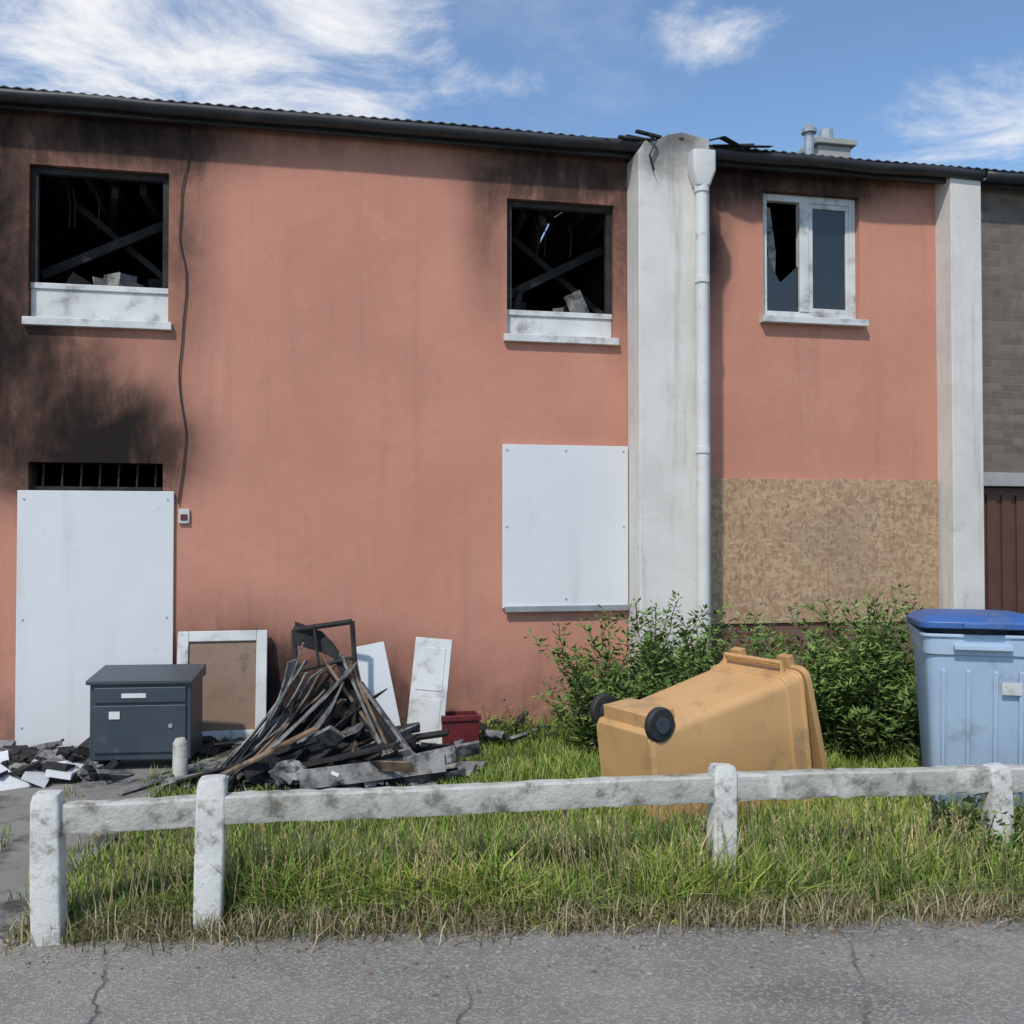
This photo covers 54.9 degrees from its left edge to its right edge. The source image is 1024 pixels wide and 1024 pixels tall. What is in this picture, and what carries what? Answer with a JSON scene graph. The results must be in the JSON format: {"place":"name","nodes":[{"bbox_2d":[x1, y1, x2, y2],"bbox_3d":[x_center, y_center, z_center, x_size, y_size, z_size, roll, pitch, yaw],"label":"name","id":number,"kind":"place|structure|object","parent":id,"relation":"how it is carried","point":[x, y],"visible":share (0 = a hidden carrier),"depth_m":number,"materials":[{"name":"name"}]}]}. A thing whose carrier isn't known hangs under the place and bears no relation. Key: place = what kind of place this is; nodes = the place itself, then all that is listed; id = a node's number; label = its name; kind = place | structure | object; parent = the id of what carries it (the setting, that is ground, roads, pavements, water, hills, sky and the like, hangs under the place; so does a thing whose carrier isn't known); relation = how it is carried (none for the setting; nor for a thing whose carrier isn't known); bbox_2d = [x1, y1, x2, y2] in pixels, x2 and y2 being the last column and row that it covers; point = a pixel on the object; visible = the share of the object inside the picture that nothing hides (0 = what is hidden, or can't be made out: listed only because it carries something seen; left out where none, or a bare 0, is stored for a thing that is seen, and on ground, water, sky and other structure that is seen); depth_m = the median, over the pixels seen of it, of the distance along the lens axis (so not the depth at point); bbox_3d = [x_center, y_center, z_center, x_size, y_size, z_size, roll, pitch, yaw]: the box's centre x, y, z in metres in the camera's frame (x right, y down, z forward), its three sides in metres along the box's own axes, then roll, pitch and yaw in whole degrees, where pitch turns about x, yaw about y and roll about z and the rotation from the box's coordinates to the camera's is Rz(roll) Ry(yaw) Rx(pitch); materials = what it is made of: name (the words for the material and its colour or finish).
{"place":"outdoors","nodes":[
{"label":"outdoors","id":0,"kind":"place"},
{"bbox_2d":[0,744,202,938],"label":"garden path","id":1,"kind":"structure","parent":0,"point":[15,851],"depth_m":5.48,"materials":[{"name":"concrete"}]},
{"bbox_2d":[0,737,136,790],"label":"burnt rubble","id":2,"kind":"object","parent":1,"relation":"on","point":[42,765],"visible":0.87,"depth_m":6.38,"materials":[{"name":"grey wood"}]},
{"bbox_2d":[0,742,222,903],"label":"path weeds","id":3,"kind":"object","parent":1,"relation":"on","point":[106,836],"visible":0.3,"depth_m":5.05,"materials":[{"name":"green plant"}]},
{"bbox_2d":[86,664,205,766],"bbox_3d":[-2.519,1.412,6.817,0.700,0.659,0.430,0,-1,-6],"label":"letter box","id":4,"kind":"object","parent":1,"relation":"on","point":[147,712],"visible":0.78,"depth_m":6.63,"materials":[{"name":"paint"}]},
{"bbox_2d":[177,630,267,740],"bbox_3d":[-2.203,1.325,7.486,0.660,0.840,0.061,0,-13,-12],"label":"framed panel","id":5,"kind":"object","parent":1,"relation":"on","point":[234,700],"visible":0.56,"depth_m":7.50,"materials":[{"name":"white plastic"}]},
{"bbox_2d":[0,914,1023,1023],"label":"pavement","id":6,"kind":"structure","parent":0,"point":[925,975],"depth_m":3.65,"materials":[{"name":"grey asphalt"}]},
{"bbox_2d":[2,913,1018,997],"bbox_3d":[0.507,1.726,3.878,6.986,0.006,0.919,0,-1,0],"label":"pavement grit","id":7,"kind":"object","parent":6,"relation":"on","point":[833,931],"visible":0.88,"depth_m":3.91,"materials":[{"name":"gravel"}]},
{"bbox_2d":[0,0,1023,241],"label":"sky","id":8,"kind":"structure","parent":0,"point":[937,82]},
{"bbox_2d":[16,708,1022,938],"bbox_3d":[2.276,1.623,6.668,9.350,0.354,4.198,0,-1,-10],"label":"lawn grass","id":9,"kind":"structure","parent":0,"point":[570,761],"depth_m":5.50,"materials":[{"name":"green plant"}]},
{"bbox_2d":[172,737,187,776],"bbox_3d":[-2.160,1.639,6.417,0.100,0.330,0.100,0,-1,0],"label":"stub post","id":10,"kind":"object","parent":9,"relation":"on","point":[180,758],"visible":0.79,"depth_m":6.38,"materials":[{"name":"concrete"}]},
{"bbox_2d":[117,619,486,796],"bbox_3d":[-1.360,1.361,6.717,2.380,1.202,1.469,0,-1,0],"label":"burnt debris pile","id":11,"kind":"object","parent":9,"relation":"on","point":[329,742],"visible":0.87,"depth_m":6.49,"materials":[{"name":"brown wood"}]},
{"bbox_2d":[0,109,627,739],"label":"front wall","id":12,"kind":"structure","parent":9,"relation":"on","point":[366,389],"depth_m":7.84,"materials":[{"name":"pink paint"}]},
{"bbox_2d":[15,490,173,746],"bbox_3d":[-3.140,0.812,7.439,1.112,1.945,0.021,0,-1,-12],"label":"boarded door","id":13,"kind":"structure","parent":12,"relation":"attached to","point":[95,583],"depth_m":7.41,"materials":[{"name":"white paint"}]},
{"bbox_2d":[30,464,162,490],"bbox_3d":[-3.172,-0.228,7.567,0.960,0.271,0.060,0,-1,-12],"label":"transom grille","id":14,"kind":"object","parent":12,"relation":"attached to","point":[81,488],"visible":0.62,"depth_m":7.54,"materials":[{"name":"black metal"}]},
{"bbox_2d":[22,282,171,330],"bbox_3d":[-3.153,-1.569,7.543,1.063,0.340,0.170,0,-1,-12],"label":"panel and sill","id":15,"kind":"object","parent":12,"relation":"attached to","point":[93,306],"visible":0.88,"depth_m":7.54,"materials":[{"name":"white plastic"}]},
{"bbox_2d":[31,166,168,288],"bbox_3d":[-3.349,-2.295,8.625,1.181,1.147,2.139,0,-1,-12],"label":"charred frame","id":16,"kind":"object","parent":15,"relation":"on","point":[119,238],"visible":0.61,"depth_m":7.99,"materials":[{"name":"brown wood"}]},
{"bbox_2d":[58,186,162,287],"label":"burnt scraps","id":17,"kind":"object","parent":16,"relation":"on","point":[119,279],"visible":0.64,"depth_m":7.83,"materials":[{"name":"grey wood"}]},
{"bbox_2d":[177,124,189,503],"bbox_3d":[-2.539,-1.538,7.617,0.075,2.952,0.010,0,-1,-12],"label":"hanging cable","id":18,"kind":"object","parent":12,"relation":"attached to","point":[183,313],"visible":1,"depth_m":7.62,"materials":[{"name":"black rubber"}]},
{"bbox_2d":[178,509,189,522],"bbox_3d":[-2.525,0.033,7.589,0.080,0.110,0.023,0,-1,-12],"label":"bell plate","id":19,"kind":"object","parent":12,"relation":"attached to","point":[184,511],"visible":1,"depth_m":7.58,"materials":[{"name":"white plastic"}]},
{"bbox_2d":[180,514,186,519],"bbox_3d":[-2.522,0.040,7.574,0.050,0.045,0.006,0,-1,-12],"label":"bell button","id":20,"kind":"object","parent":19,"relation":"attached to","point":[183,516],"visible":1,"depth_m":7.57,"materials":[{"name":"red plastic"}]},
{"bbox_2d":[0,102,634,161],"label":"fascia","id":21,"kind":"structure","parent":12,"relation":"on","point":[114,114],"depth_m":7.76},
{"bbox_2d":[0,88,642,151],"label":"gutter","id":22,"kind":"object","parent":21,"relation":"attached to","point":[231,113],"visible":0.94,"depth_m":7.65,"materials":[{"name":"black metal"}]},
{"bbox_2d":[0,85,609,259],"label":"corrugated roof","id":23,"kind":"structure","parent":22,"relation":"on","point":[53,218],"depth_m":11.59,"materials":[{"name":"black metal"}]},
{"bbox_2d":[503,309,618,345],"bbox_3d":[0.403,-1.544,8.272,0.983,0.280,0.170,0,-1,-12],"label":"panel and sill","id":24,"kind":"object","parent":12,"relation":"attached to","point":[529,326],"visible":0.91,"depth_m":8.27,"materials":[{"name":"white plastic"}]},
{"bbox_2d":[507,201,611,313],"bbox_3d":[0.132,-2.232,9.344,1.285,1.132,2.150,0,-1,-12],"label":"charred frame","id":25,"kind":"object","parent":24,"relation":"on","point":[524,281],"visible":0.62,"depth_m":8.74,"materials":[{"name":"black wood"}]},
{"bbox_2d":[512,218,589,312],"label":"burnt scraps","id":26,"kind":"object","parent":25,"relation":"on","point":[575,302],"visible":0.67,"depth_m":8.52,"materials":[{"name":"grey wood"}]},
{"bbox_2d":[502,444,627,607],"bbox_3d":[0.448,0.118,8.187,1.076,1.345,0.024,0,-1,-12],"label":"window board","id":27,"kind":"object","parent":12,"relation":"attached to","point":[565,521],"depth_m":8.17,"materials":[{"name":"white paint"}]},
{"bbox_2d":[505,449,628,611],"bbox_3d":[0.458,0.151,8.165,1.055,1.338,0.027,0,-1,-12],"label":"board batten","id":28,"kind":"object","parent":12,"relation":"attached to","point":[561,608],"visible":0.99,"depth_m":8.14,"materials":[{"name":"grey metal"}]},
{"bbox_2d":[356,642,400,725],"bbox_3d":[-0.972,1.378,7.265,0.220,0.820,0.025,-9,-12,-20],"label":"white panel","id":29,"kind":"object","parent":9,"relation":"on","point":[374,670],"visible":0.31,"depth_m":7.29,"materials":[{"name":"paint"}]},
{"bbox_2d":[196,711,570,756],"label":"charred scraps","id":30,"kind":"object","parent":9,"relation":"on","point":[205,749],"visible":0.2,"depth_m":7.46,"materials":[{"name":"brown wood"}]},
{"bbox_2d":[407,637,452,744],"bbox_3d":[-0.624,1.366,7.399,0.280,0.830,0.046,4,-11,6],"label":"panel","id":31,"kind":"object","parent":30,"relation":"on","point":[429,685],"visible":0.77,"depth_m":7.39,"materials":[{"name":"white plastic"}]},
{"bbox_2d":[441,710,480,745],"bbox_3d":[-0.398,1.644,7.410,0.300,0.260,0.215,0,-1,-12],"label":"plastic crate","id":32,"kind":"object","parent":9,"relation":"on","point":[459,725],"visible":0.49,"depth_m":7.32,"materials":[{"name":"red plastic"}]},
{"bbox_2d":[400,699,572,741],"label":"wall weeds","id":33,"kind":"object","parent":9,"relation":"on","point":[524,723],"depth_m":7.73,"materials":[{"name":"green plant"}]},
{"bbox_2d":[0,870,1023,959],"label":"dry grass","id":34,"kind":"structure","parent":9,"relation":"on","point":[941,911],"depth_m":4.10,"materials":[{"name":"beige plant"}]},
{"bbox_2d":[17,793,1023,943],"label":"verge grass","id":35,"kind":"structure","parent":9,"relation":"on","point":[295,881],"depth_m":4.32,"materials":[{"name":"green plant"}]},
{"bbox_2d":[29,763,1023,946],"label":"concrete fence","id":36,"kind":"object","parent":9,"relation":"on","point":[211,809],"visible":0.89,"depth_m":4.22,"materials":[{"name":"white concrete"}]},
{"bbox_2d":[523,590,800,760],"bbox_3d":[1.151,1.183,7.199,2.142,1.234,1.737,0,-1,0],"label":"shrub","id":37,"kind":"object","parent":9,"relation":"on","point":[693,661],"visible":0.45,"depth_m":7.10,"materials":[{"name":"green plant"}]},
{"bbox_2d":[627,132,710,679],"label":"party wall pier","id":38,"kind":"structure","parent":9,"relation":"on","point":[661,386],"depth_m":8.11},
{"bbox_2d":[618,129,772,169],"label":"charred roof timbers","id":39,"kind":"object","parent":38,"relation":"on","point":[726,139],"visible":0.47,"depth_m":8.22,"materials":[{"name":"brown wood"}]},
{"bbox_2d":[688,148,715,668],"bbox_3d":[1.563,-0.622,8.078,0.200,4.680,0.160,0,-1,-12],"label":"downpipe","id":40,"kind":"object","parent":38,"relation":"attached to","point":[701,167],"visible":0.94,"depth_m":8.05,"materials":[{"name":"white plastic"}]},
{"bbox_2d":[538,145,980,260],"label":"corrugated roof","id":41,"kind":"structure","parent":38,"relation":"on","point":[783,216],"depth_m":11.65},
{"bbox_2d":[801,123,832,154],"bbox_3d":[3.379,-3.825,10.886,0.158,1.200,1.299,-1,-1,26],"label":"flue","id":42,"kind":"object","parent":41,"relation":"on","point":[808,131],"visible":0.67,"depth_m":10.34,"materials":[{"name":"grey metal"}]},
{"bbox_2d":[796,136,856,157],"bbox_3d":[3.632,-3.724,11.395,0.500,1.020,0.500,0,-1,-12],"label":"chimney","id":43,"kind":"object","parent":41,"relation":"on","point":[834,147],"visible":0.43,"depth_m":11.19,"materials":[{"name":"concrete"}]},
{"bbox_2d":[590,647,833,825],"bbox_3d":[1.181,1.409,5.896,1.291,0.990,0.740,-7,3,-30],"label":"wheelie bin","id":44,"kind":"object","parent":9,"relation":"on","point":[738,708],"visible":0.62,"depth_m":5.68,"materials":[{"name":"orange plastic"}]},
{"bbox_2d":[711,622,914,683],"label":"brick plinth","id":45,"kind":"structure","parent":9,"relation":"on","point":[779,627],"depth_m":8.65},
{"bbox_2d":[709,167,938,608],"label":"front wall","id":46,"kind":"structure","parent":45,"relation":"on","point":[788,401],"depth_m":8.79,"materials":[{"name":"paint"}]},
{"bbox_2d":[759,193,868,327],"bbox_3d":[2.667,-2.246,8.798,1.013,1.177,0.200,0,-1,-12],"label":"window frame","id":47,"kind":"object","parent":46,"relation":"attached to","point":[807,313],"visible":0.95,"depth_m":8.83,"materials":[{"name":"white plastic"}]},
{"bbox_2d":[767,207,775,271],"bbox_3d":[2.574,-2.310,8.931,0.671,0.850,0.039,0,-1,-17],"label":"burnt curtain","id":48,"kind":"object","parent":47,"relation":"hanging from","point":[771,254],"visible":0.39,"depth_m":8.86,"materials":[{"name":"grey fabric"}]},
{"bbox_2d":[767,209,844,311],"bbox_3d":[2.638,-2.257,8.856,0.767,0.940,0.006,0,-1,-12],"label":"window glass","id":49,"kind":"object","parent":47,"relation":"in","point":[828,259],"visible":1,"depth_m":8.89,"materials":[{"name":"glass"}]},
{"bbox_2d":[710,478,937,623],"bbox_3d":[2.759,0.344,8.721,2.250,1.275,0.022,0,-1,-12],"label":"boarded bay window","id":50,"kind":"structure","parent":46,"relation":"attached to","point":[779,547],"depth_m":8.70,"materials":[{"name":"beige wood"}]},
{"bbox_2d":[716,160,945,184],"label":"fascia","id":51,"kind":"structure","parent":46,"relation":"on","point":[821,171],"depth_m":8.68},
{"bbox_2d":[709,147,985,180],"bbox_3d":[2.791,-3.029,8.589,2.950,0.092,0.116,0,-1,-12],"label":"gutter","id":52,"kind":"object","parent":51,"relation":"attached to","point":[840,163],"visible":0.79,"depth_m":8.58,"materials":[{"name":"black metal"}]},
{"bbox_2d":[719,583,928,766],"bbox_3d":[2.671,1.171,7.154,2.477,1.256,2.063,0,-1,0],"label":"shrub","id":53,"kind":"object","parent":9,"relation":"on","point":[865,703],"visible":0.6,"depth_m":6.97,"materials":[{"name":"green plant"}]},
{"bbox_2d":[935,178,984,609],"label":"party wall pier","id":54,"kind":"structure","parent":9,"relation":"on","point":[961,575],"depth_m":8.83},
{"bbox_2d":[906,609,1023,811],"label":"wheelie bin","id":55,"kind":"object","parent":9,"relation":"on","point":[969,667],"visible":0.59,"depth_m":5.54,"materials":[{"name":"blue plastic"}]},
{"bbox_2d":[924,793,1023,867],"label":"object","id":56,"kind":"object","parent":9,"relation":"on","point":[976,814],"visible":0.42,"depth_m":4.68,"materials":[{"name":"green plant"}]},
{"bbox_2d":[981,188,1023,574],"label":"front wall","id":57,"kind":"structure","parent":9,"relation":"on","point":[1002,241],"depth_m":9.11,"materials":[{"name":"grey brick"}]},
{"bbox_2d":[981,175,1023,190],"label":"fascia","id":58,"kind":"structure","parent":57,"relation":"on","point":[1019,187],"depth_m":9.01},
{"bbox_2d":[767,168,1023,273],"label":"corrugated roof","id":59,"kind":"structure","parent":58,"relation":"on","point":[785,243],"depth_m":13.38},
{"bbox_2d":[982,171,1023,183],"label":"gutter","id":60,"kind":"object","parent":58,"relation":"attached to","point":[1003,177],"visible":0.96,"depth_m":8.89,"materials":[{"name":"grey metal"}]},
{"bbox_2d":[983,472,1023,485],"bbox_3d":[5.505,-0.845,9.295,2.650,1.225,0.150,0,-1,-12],"label":"concrete lintel","id":61,"kind":"structure","parent":57,"relation":"attached to","point":[1001,479],"depth_m":9.04,"materials":[{"name":"grey concrete"}]},
{"bbox_2d":[984,488,1023,612],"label":"garage door","id":62,"kind":"structure","parent":57,"relation":"attached to","point":[1004,542],"depth_m":9.14,"materials":[{"name":"brown wood"}]},
{"label":"ground","id":63,"kind":"structure","parent":0,"visible":0},
{"bbox_2d":[37,214,603,486],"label":"walls","id":64,"kind":"structure","parent":63,"relation":"on","point":[586,279],"depth_m":10.48,"materials":[{"name":"paint"}]},
{"bbox_2d":[776,264,795,281],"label":"walls","id":65,"kind":"structure","parent":63,"relation":"on","point":[783,274],"depth_m":11.94,"materials":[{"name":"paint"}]}
]}

